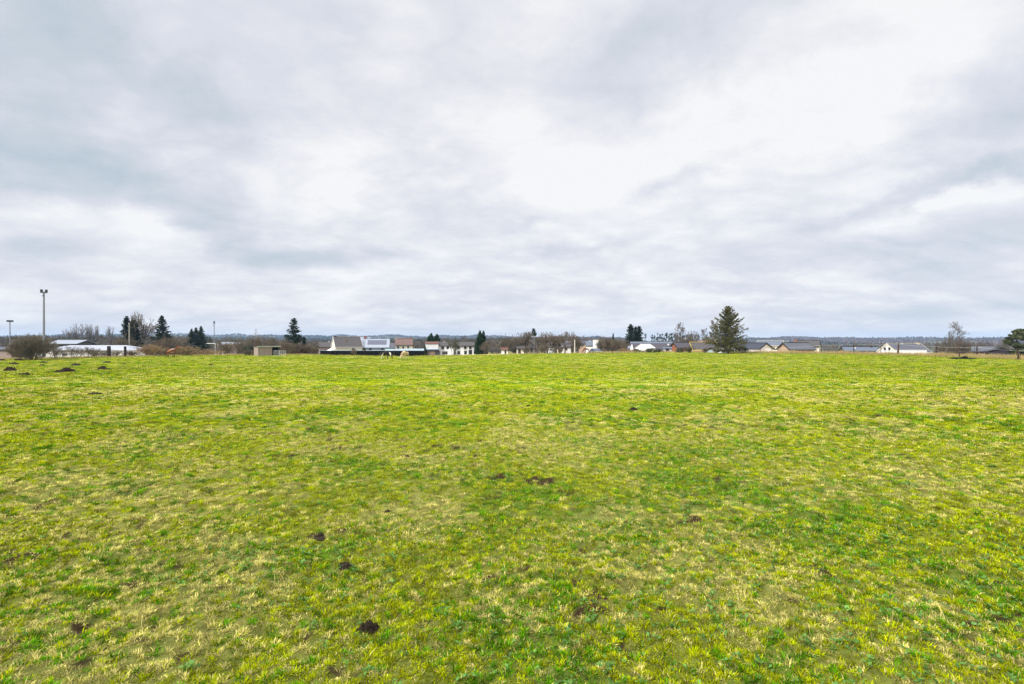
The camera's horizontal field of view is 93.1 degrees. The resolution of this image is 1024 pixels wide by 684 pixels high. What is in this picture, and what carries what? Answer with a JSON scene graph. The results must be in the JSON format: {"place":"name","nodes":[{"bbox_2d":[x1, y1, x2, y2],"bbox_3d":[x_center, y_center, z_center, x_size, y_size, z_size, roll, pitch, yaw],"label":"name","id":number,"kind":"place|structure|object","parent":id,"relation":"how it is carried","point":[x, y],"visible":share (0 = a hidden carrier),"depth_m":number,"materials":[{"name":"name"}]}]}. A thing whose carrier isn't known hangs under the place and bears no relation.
{"place":"outdoors","nodes":[
{"label":"outdoors","id":0,"kind":"place"},
{"bbox_2d":[0,335,1023,683],"bbox_3d":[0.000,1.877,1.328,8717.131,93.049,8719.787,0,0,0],"label":"ground","id":1,"kind":"structure","parent":0,"point":[330,667],"depth_m":4.38,"materials":[{"name":"plant"}]},
{"bbox_2d":[6,320,13,344],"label":"floodlight mast","id":2,"kind":"object","parent":1,"relation":"on","point":[9,321],"visible":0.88,"depth_m":219.84,"materials":[{"name":"metal"}]},
{"bbox_2d":[3,338,21,357],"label":"shrub","id":3,"kind":"object","parent":1,"relation":"on","point":[11,348],"visible":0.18,"depth_m":83.32,"materials":[{"name":"plant"}]},
{"bbox_2d":[0,346,34,358],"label":"shed","id":4,"kind":"structure","parent":1,"relation":"on","point":[3,353],"depth_m":120.00,"materials":[{"name":"grey wood"}]},
{"bbox_2d":[5,333,60,359],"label":"shrub","id":5,"kind":"object","parent":1,"relation":"on","point":[31,347],"visible":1,"depth_m":75.22,"materials":[{"name":"plant"}]},
{"bbox_2d":[40,289,47,357],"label":"floodlight mast","id":6,"kind":"object","parent":1,"relation":"on","point":[41,291],"visible":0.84,"depth_m":111.85,"materials":[{"name":"metal"}]},
{"bbox_2d":[42,345,74,358],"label":"shrub","id":7,"kind":"object","parent":1,"relation":"on","point":[55,354],"visible":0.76,"depth_m":79.95,"materials":[{"name":"plant"}]},
{"bbox_2d":[56,329,79,339],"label":"bare tree","id":8,"kind":"object","parent":1,"relation":"on","point":[70,335],"visible":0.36,"depth_m":260.98,"materials":[{"name":"brown plant"}]},
{"bbox_2d":[49,340,97,346],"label":"hall","id":9,"kind":"structure","parent":1,"relation":"on","point":[71,342],"depth_m":167.21,"materials":[{"name":"metal"}]},
{"bbox_2d":[65,345,85,357],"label":"shrub","id":10,"kind":"object","parent":1,"relation":"on","point":[79,352],"visible":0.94,"depth_m":84.13,"materials":[{"name":"plant"}]},
{"bbox_2d":[66,323,94,339],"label":"bare tree","id":11,"kind":"object","parent":1,"relation":"on","point":[87,330],"visible":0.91,"depth_m":253.91,"materials":[{"name":"brown plant"}]},
{"bbox_2d":[82,347,100,356],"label":"shrub","id":12,"kind":"object","parent":1,"relation":"on","point":[89,350],"visible":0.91,"depth_m":87.69,"materials":[{"name":"plant"}]},
{"bbox_2d":[85,324,99,341],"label":"bare tree","id":13,"kind":"object","parent":1,"relation":"on","point":[96,333],"visible":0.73,"depth_m":258.11,"materials":[{"name":"brown plant"}]},
{"bbox_2d":[41,345,156,356],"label":"building","id":14,"kind":"structure","parent":1,"relation":"on","point":[120,348],"depth_m":114.08,"materials":[{"name":"white"}]},
{"bbox_2d":[90,349,117,355],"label":"shrub","id":15,"kind":"object","parent":1,"relation":"on","point":[101,353],"visible":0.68,"depth_m":91.82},
{"bbox_2d":[105,325,114,344],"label":"bare tree","id":16,"kind":"object","parent":1,"relation":"on","point":[109,338],"visible":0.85,"depth_m":249.77,"materials":[{"name":"brown plant"}]},
{"bbox_2d":[104,333,139,345],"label":"shrub","id":17,"kind":"object","parent":1,"relation":"on","point":[123,340],"visible":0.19,"depth_m":128.22,"materials":[{"name":"plant"}]},
{"bbox_2d":[120,316,135,344],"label":"conifer","id":18,"kind":"object","parent":1,"relation":"on","point":[126,321],"visible":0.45,"depth_m":135.71,"materials":[{"name":"green plant"}]},
{"bbox_2d":[120,350,139,355],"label":"shrub","id":19,"kind":"object","parent":1,"relation":"on","point":[130,353],"visible":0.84,"depth_m":95.95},
{"bbox_2d":[128,320,143,346],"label":"conifer","id":20,"kind":"object","parent":1,"relation":"on","point":[138,334],"visible":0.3,"depth_m":139.91,"materials":[{"name":"green plant"}]},
{"bbox_2d":[124,312,157,345],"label":"bare tree","id":21,"kind":"object","parent":1,"relation":"on","point":[143,337],"visible":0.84,"depth_m":141.35,"materials":[{"name":"brown plant"}]},
{"bbox_2d":[132,344,167,355],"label":"shrub","id":22,"kind":"object","parent":1,"relation":"on","point":[151,349],"visible":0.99,"depth_m":96.39,"materials":[{"name":"plant"}]},
{"bbox_2d":[148,315,175,354],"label":"conifer","id":23,"kind":"object","parent":1,"relation":"on","point":[162,327],"visible":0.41,"depth_m":137.58,"materials":[{"name":"green plant"}]},
{"bbox_2d":[152,335,186,354],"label":"shrub","id":24,"kind":"object","parent":1,"relation":"on","point":[170,344],"visible":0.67,"depth_m":119.71,"materials":[{"name":"plant"}]},
{"bbox_2d":[165,346,180,357],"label":"horse","id":25,"kind":"object","parent":1,"relation":"on","point":[172,350],"visible":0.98,"depth_m":87.44},
{"bbox_2d":[173,336,194,354],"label":"shrub","id":26,"kind":"object","parent":1,"relation":"on","point":[184,343],"visible":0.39,"depth_m":124.47,"materials":[{"name":"plant"}]},
{"bbox_2d":[169,346,205,355],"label":"shrub","id":27,"kind":"object","parent":1,"relation":"on","point":[185,351],"visible":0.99,"depth_m":99.97,"materials":[{"name":"plant"}]},
{"bbox_2d":[186,329,198,354],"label":"conifer","id":28,"kind":"object","parent":1,"relation":"on","point":[191,335],"visible":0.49,"depth_m":149.67,"materials":[{"name":"green plant"}]},
{"bbox_2d":[191,326,210,354],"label":"conifer","id":29,"kind":"object","parent":1,"relation":"on","point":[199,334],"visible":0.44,"depth_m":150.70,"materials":[{"name":"green plant"}]},
{"bbox_2d":[190,349,224,354],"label":"shrub","id":30,"kind":"object","parent":1,"relation":"on","point":[208,352],"visible":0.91,"depth_m":105.53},
{"bbox_2d":[206,341,236,353],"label":"shrub","id":31,"kind":"object","parent":1,"relation":"on","point":[225,348],"visible":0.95,"depth_m":115.70,"materials":[{"name":"plant"}]},
{"bbox_2d":[228,336,247,353],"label":"shrub","id":32,"kind":"object","parent":1,"relation":"on","point":[238,346],"visible":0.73,"depth_m":123.47,"materials":[{"name":"plant"}]},
{"bbox_2d":[240,343,255,353],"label":"shrub","id":33,"kind":"object","parent":1,"relation":"on","point":[248,347],"visible":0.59,"depth_m":107.53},
{"bbox_2d":[242,350,253,354],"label":"shrub","id":34,"kind":"object","parent":1,"relation":"on","point":[247,352],"visible":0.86,"depth_m":101.68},
{"bbox_2d":[243,334,267,346],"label":"shrub","id":35,"kind":"object","parent":1,"relation":"on","point":[257,342],"visible":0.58,"depth_m":121.64,"materials":[{"name":"plant"}]},
{"bbox_2d":[253,346,280,355],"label":"field shelter","id":36,"kind":"object","parent":1,"relation":"on","point":[264,350],"visible":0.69,"depth_m":99.74,"materials":[{"name":"grey wood"}]},
{"bbox_2d":[261,335,282,353],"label":"shrub","id":37,"kind":"object","parent":1,"relation":"on","point":[271,343],"visible":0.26,"depth_m":123.55,"materials":[{"name":"plant"}]},
{"bbox_2d":[277,339,294,354],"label":"shrub","id":38,"kind":"object","parent":1,"relation":"on","point":[284,346],"visible":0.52,"depth_m":117.79,"materials":[{"name":"plant"}]},
{"bbox_2d":[282,318,306,353],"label":"conifer","id":39,"kind":"object","parent":1,"relation":"on","point":[296,338],"visible":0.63,"depth_m":125.56,"materials":[{"name":"green plant"}]},
{"bbox_2d":[284,343,311,353],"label":"shrub","id":40,"kind":"object","parent":1,"relation":"on","point":[296,350],"visible":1,"depth_m":109.60,"materials":[{"name":"plant"}]},
{"bbox_2d":[300,343,318,354],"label":"shrub","id":41,"kind":"object","parent":1,"relation":"on","point":[312,350],"visible":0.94,"depth_m":111.35,"materials":[{"name":"plant"}]},
{"bbox_2d":[306,532,327,540],"bbox_3d":[-1.638,1.633,4.054,0.189,0.060,0.178,0,0,1],"label":"earth clod","id":42,"kind":"object","parent":1,"relation":"on","point":[320,536],"visible":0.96,"depth_m":4.03,"materials":[{"name":"soil"}]},
{"bbox_2d":[318,341,331,353],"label":"house","id":43,"kind":"structure","parent":1,"relation":"on","point":[324,345],"depth_m":182.85,"materials":[{"name":"grey wood"}]},
{"bbox_2d":[329,335,362,349],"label":"barn","id":44,"kind":"structure","parent":1,"relation":"on","point":[345,342],"depth_m":161.83,"materials":[{"name":"white concrete"}]},
{"bbox_2d":[338,562,354,570],"bbox_3d":[-1.196,1.610,3.472,0.153,0.069,0.097,0,0,13],"label":"earth clod","id":45,"kind":"object","parent":1,"relation":"on","point":[347,565],"visible":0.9,"depth_m":3.46,"materials":[{"name":"soil"}]},
{"bbox_2d":[361,336,369,349],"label":"house","id":46,"kind":"structure","parent":1,"relation":"on","point":[363,339],"depth_m":168.33,"materials":[{"name":"white concrete"}]},
{"bbox_2d":[356,620,379,634],"bbox_3d":[-0.821,1.626,2.741,0.157,0.110,0.106,0,0,-14],"label":"earth clod","id":47,"kind":"object","parent":1,"relation":"on","point":[370,626],"visible":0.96,"depth_m":2.73,"materials":[{"name":"soil"}]},
{"bbox_2d":[320,350,423,355],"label":"windbreak fence","id":48,"kind":"object","parent":1,"relation":"on","point":[377,352],"visible":0.78,"depth_m":105.67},
{"bbox_2d":[365,338,389,349],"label":"house","id":49,"kind":"structure","parent":1,"relation":"on","point":[377,343],"depth_m":158.45,"materials":[{"name":"white concrete"}]},
{"bbox_2d":[395,338,412,348],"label":"house","id":50,"kind":"structure","parent":1,"relation":"on","point":[403,343],"depth_m":165.76,"materials":[{"name":"tile"}]},
{"bbox_2d":[425,333,435,352],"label":"evergreen","id":51,"kind":"object","parent":1,"relation":"on","point":[430,338],"visible":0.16,"depth_m":149.48,"materials":[{"name":"green plant"}]},
{"bbox_2d":[425,342,439,355],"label":"white barn","id":52,"kind":"structure","parent":1,"relation":"on","point":[432,348],"depth_m":138.13,"materials":[{"name":"stone"}]},
{"bbox_2d":[445,338,459,354],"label":"tree","id":53,"kind":"object","parent":1,"relation":"on","point":[454,347],"visible":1,"depth_m":131.20,"materials":[{"name":"brown plant"}]},
{"bbox_2d":[438,341,474,354],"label":"house","id":54,"kind":"structure","parent":1,"relation":"on","point":[466,348],"depth_m":140.26,"materials":[{"name":"paint"}]},
{"bbox_2d":[474,330,484,353],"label":"evergreen","id":55,"kind":"object","parent":1,"relation":"on","point":[479,340],"visible":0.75,"depth_m":133.27,"materials":[{"name":"green plant"}]},
{"bbox_2d":[479,342,489,353],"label":"shrub","id":56,"kind":"object","parent":1,"relation":"on","point":[485,349],"visible":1,"depth_m":129.32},
{"bbox_2d":[488,347,500,353],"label":"shrub","id":57,"kind":"object","parent":1,"relation":"on","point":[492,350],"visible":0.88,"depth_m":139.43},
{"bbox_2d":[501,347,507,353],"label":"shed","id":58,"kind":"structure","parent":1,"relation":"on","point":[504,350],"depth_m":126.01,"materials":[{"name":"paint"}]},
{"bbox_2d":[498,338,512,349],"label":"bare tree","id":59,"kind":"object","parent":1,"relation":"on","point":[503,343],"visible":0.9,"depth_m":135.93,"materials":[{"name":"brown plant"}]},
{"bbox_2d":[0,333,1023,351],"bbox_3d":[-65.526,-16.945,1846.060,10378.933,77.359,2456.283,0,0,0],"label":"woodland","id":60,"kind":"object","parent":1,"relation":"on","point":[839,339],"visible":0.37,"depth_m":1798.87,"materials":[{"name":"plant"}]},
{"bbox_2d":[0,334,1023,353],"bbox_3d":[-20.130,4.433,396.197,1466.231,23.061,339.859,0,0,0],"label":"bare woodland","id":61,"kind":"object","parent":1,"relation":"on","point":[417,344],"visible":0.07,"depth_m":284.57,"materials":[{"name":"plant"}]},
{"bbox_2d":[508,337,520,353],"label":"bare tree","id":62,"kind":"object","parent":1,"relation":"on","point":[516,341],"visible":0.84,"depth_m":136.72,"materials":[{"name":"brown plant"}]},
{"bbox_2d":[516,345,523,353],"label":"outhouse","id":63,"kind":"structure","parent":1,"relation":"on","point":[519,349],"depth_m":134.00,"materials":[{"name":"paint"}]},
{"bbox_2d":[510,331,533,347],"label":"bare tree","id":64,"kind":"object","parent":1,"relation":"on","point":[526,339],"visible":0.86,"depth_m":138.52,"materials":[{"name":"brown plant"}]},
{"bbox_2d":[529,339,539,353],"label":"house","id":65,"kind":"structure","parent":1,"relation":"on","point":[533,350],"depth_m":141.03,"materials":[{"name":"grey stone"}]},
{"bbox_2d":[529,335,543,352],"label":"bare tree","id":66,"kind":"object","parent":1,"relation":"on","point":[536,339],"visible":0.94,"depth_m":133.75,"materials":[{"name":"brown plant"}]},
{"bbox_2d":[536,344,548,352],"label":"shrub","id":67,"kind":"object","parent":1,"relation":"on","point":[543,348],"visible":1,"depth_m":129.65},
{"bbox_2d":[538,331,555,352],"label":"bare tree","id":68,"kind":"object","parent":1,"relation":"on","point":[545,340],"visible":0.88,"depth_m":137.81,"materials":[{"name":"brown plant"}]},
{"bbox_2d":[548,337,564,351],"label":"bare tree","id":69,"kind":"object","parent":1,"relation":"on","point":[555,345],"visible":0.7,"depth_m":139.57,"materials":[{"name":"brown plant"}]},
{"bbox_2d":[554,331,575,352],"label":"bare tree","id":70,"kind":"object","parent":1,"relation":"on","point":[563,339],"visible":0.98,"depth_m":136.93,"materials":[{"name":"brown plant"}]},
{"bbox_2d":[561,340,570,352],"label":"house","id":71,"kind":"structure","parent":1,"relation":"on","point":[568,349],"depth_m":150.08,"materials":[{"name":"grey stone"}]},
{"bbox_2d":[570,335,580,352],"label":"bare tree","id":72,"kind":"object","parent":1,"relation":"on","point":[576,338],"visible":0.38,"depth_m":171.71,"materials":[{"name":"brown plant"}]},
{"bbox_2d":[575,340,582,352],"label":"bare tree","id":73,"kind":"object","parent":1,"relation":"on","point":[578,344],"visible":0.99,"depth_m":138.69,"materials":[{"name":"brown plant"}]},
{"bbox_2d":[579,340,585,352],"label":"house","id":74,"kind":"structure","parent":1,"relation":"on","point":[584,345],"depth_m":152.02,"materials":[{"name":"beige brick"}]},
{"bbox_2d":[586,339,597,352],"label":"house","id":75,"kind":"structure","parent":1,"relation":"on","point":[590,344],"depth_m":138.04,"materials":[{"name":"white stone"}]},
{"bbox_2d":[594,339,606,350],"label":"shrub","id":76,"kind":"object","parent":1,"relation":"on","point":[602,347],"visible":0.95,"depth_m":129.92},
{"bbox_2d":[604,336,617,350],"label":"shrub","id":77,"kind":"object","parent":1,"relation":"on","point":[608,344],"visible":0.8,"depth_m":132.58,"materials":[{"name":"plant"}]},
{"bbox_2d":[611,337,623,351],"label":"shrub","id":78,"kind":"object","parent":1,"relation":"on","point":[618,345],"visible":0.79,"depth_m":135.32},
{"bbox_2d":[617,338,628,350],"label":"shrub","id":79,"kind":"object","parent":1,"relation":"on","point":[624,346],"visible":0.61,"depth_m":139.66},
{"bbox_2d":[625,324,637,345],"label":"conifer","id":80,"kind":"object","parent":1,"relation":"on","point":[630,334],"visible":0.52,"depth_m":165.58,"materials":[{"name":"green plant"}]},
{"bbox_2d":[634,326,643,340],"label":"conifer","id":81,"kind":"object","parent":1,"relation":"on","point":[638,332],"visible":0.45,"depth_m":166.52,"materials":[{"name":"green plant"}]},
{"bbox_2d":[636,344,655,350],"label":"annex","id":82,"kind":"object","parent":1,"relation":"on","point":[643,347],"visible":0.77,"depth_m":143.44,"materials":[{"name":"white"}]},
{"bbox_2d":[629,341,674,351],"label":"bungalow","id":83,"kind":"object","parent":1,"relation":"on","point":[655,344],"visible":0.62,"depth_m":156.02,"materials":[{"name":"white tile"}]},
{"bbox_2d":[669,342,690,351],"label":"house","id":84,"kind":"structure","parent":1,"relation":"on","point":[677,345],"depth_m":145.38,"materials":[{"name":"orange wood"}]},
{"bbox_2d":[673,322,687,341],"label":"bare tree","id":85,"kind":"object","parent":1,"relation":"on","point":[679,327],"visible":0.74,"depth_m":199.34,"materials":[{"name":"grey plant"}]},
{"bbox_2d":[676,335,694,341],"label":"bare tree","id":86,"kind":"object","parent":1,"relation":"on","point":[688,339],"visible":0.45,"depth_m":154.23,"materials":[{"name":"brown plant"}]},
{"bbox_2d":[688,331,700,341],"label":"bare tree","id":87,"kind":"object","parent":1,"relation":"on","point":[696,336],"visible":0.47,"depth_m":209.49,"materials":[{"name":"grey plant"}]},
{"bbox_2d":[689,342,716,350],"bbox_3d":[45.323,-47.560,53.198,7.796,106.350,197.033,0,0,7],"label":"house","id":88,"kind":"structure","parent":1,"relation":"on","point":[698,346],"depth_m":143.85,"materials":[{"name":"beige stone"}]},
{"bbox_2d":[701,327,709,339],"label":"bare tree","id":89,"kind":"object","parent":1,"relation":"on","point":[703,330],"visible":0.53,"depth_m":225.15,"materials":[{"name":"grey plant"}]},
{"bbox_2d":[709,320,718,341],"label":"bare tree","id":90,"kind":"object","parent":1,"relation":"on","point":[712,322],"visible":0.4,"depth_m":149.87,"materials":[{"name":"grey plant"}]},
{"bbox_2d":[703,306,747,353],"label":"conifer","id":91,"kind":"object","parent":1,"relation":"on","point":[727,335],"visible":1,"depth_m":117.42,"materials":[{"name":"green plant"}]},
{"bbox_2d":[736,345,748,352],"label":"shrub","id":92,"kind":"object","parent":1,"relation":"on","point":[740,349],"visible":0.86,"depth_m":123.36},
{"bbox_2d":[739,342,774,350],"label":"house","id":93,"kind":"structure","parent":1,"relation":"on","point":[757,346],"depth_m":140.73,"materials":[{"name":"stone"}]},
{"bbox_2d":[756,340,783,351],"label":"house","id":94,"kind":"structure","parent":1,"relation":"on","point":[774,344],"depth_m":169.72,"materials":[{"name":"grey stone"}]},
{"bbox_2d":[775,342,816,351],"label":"house","id":95,"kind":"structure","parent":1,"relation":"on","point":[789,346],"depth_m":139.38,"materials":[{"name":"beige brick"}]},
{"bbox_2d":[794,339,820,351],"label":"house","id":96,"kind":"structure","parent":1,"relation":"on","point":[815,343],"depth_m":159.23,"materials":[{"name":"grey stone"}]},
{"bbox_2d":[838,346,878,352],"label":"house","id":97,"kind":"structure","parent":1,"relation":"on","point":[864,349],"depth_m":148.25,"materials":[{"name":"stone"}]},
{"bbox_2d":[760,343,1019,358],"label":"wire fence","id":98,"kind":"object","parent":1,"relation":"on","point":[976,351],"visible":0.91,"depth_m":90.80,"materials":[{"name":"grey metal"}]},
{"bbox_2d":[876,342,932,352],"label":"house","id":99,"kind":"structure","parent":1,"relation":"on","point":[886,347],"depth_m":139.53,"materials":[{"name":"grey stone"}]},
{"bbox_2d":[890,350,926,353],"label":"garden wall","id":100,"kind":"structure","parent":1,"relation":"on","point":[911,351],"depth_m":127.88,"materials":[{"name":"paint"}]},
{"bbox_2d":[933,337,959,353],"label":"shrub","id":101,"kind":"object","parent":1,"relation":"on","point":[944,348],"visible":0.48,"depth_m":116.07,"materials":[{"name":"plant"}]},
{"bbox_2d":[943,321,970,353],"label":"bare tree","id":102,"kind":"object","parent":1,"relation":"on","point":[957,336],"visible":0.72,"depth_m":121.90,"materials":[{"name":"grey plant"}]},
{"bbox_2d":[949,356,976,358],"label":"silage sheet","id":103,"kind":"object","parent":1,"relation":"on","point":[964,357],"visible":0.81,"depth_m":79.66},
{"bbox_2d":[948,338,979,354],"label":"shrub","id":104,"kind":"object","parent":1,"relation":"on","point":[965,348],"visible":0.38,"depth_m":116.14,"materials":[{"name":"plant"}]},
{"bbox_2d":[967,339,985,353],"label":"shrub","id":105,"kind":"object","parent":1,"relation":"on","point":[981,343],"visible":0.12,"depth_m":149.38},
{"bbox_2d":[983,347,1011,355],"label":"shed","id":106,"kind":"structure","parent":1,"relation":"on","point":[1001,351],"depth_m":110.25,"materials":[{"name":"fabric"}]},
{"bbox_2d":[971,346,1023,354],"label":"house","id":107,"kind":"structure","parent":1,"relation":"on","point":[982,349],"depth_m":122.90,"materials":[{"name":"stone"}]},
{"bbox_2d":[993,339,1013,349],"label":"shrub","id":108,"kind":"object","parent":1,"relation":"on","point":[1005,347],"visible":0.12,"depth_m":112.08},
{"bbox_2d":[1002,328,1023,355],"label":"pine tree","id":109,"kind":"object","parent":1,"relation":"on","point":[1017,334],"visible":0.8,"depth_m":103.38,"materials":[{"name":"green plant"}]},
{"bbox_2d":[0,349,1023,359],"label":"dry grass","id":110,"kind":"structure","parent":0,"point":[988,356],"depth_m":100.94,"materials":[{"name":"plant"}]},
{"bbox_2d":[0,0,1023,340],"label":"sky","id":111,"kind":"structure","parent":0,"point":[583,168],"materials":[{"name":"white"}]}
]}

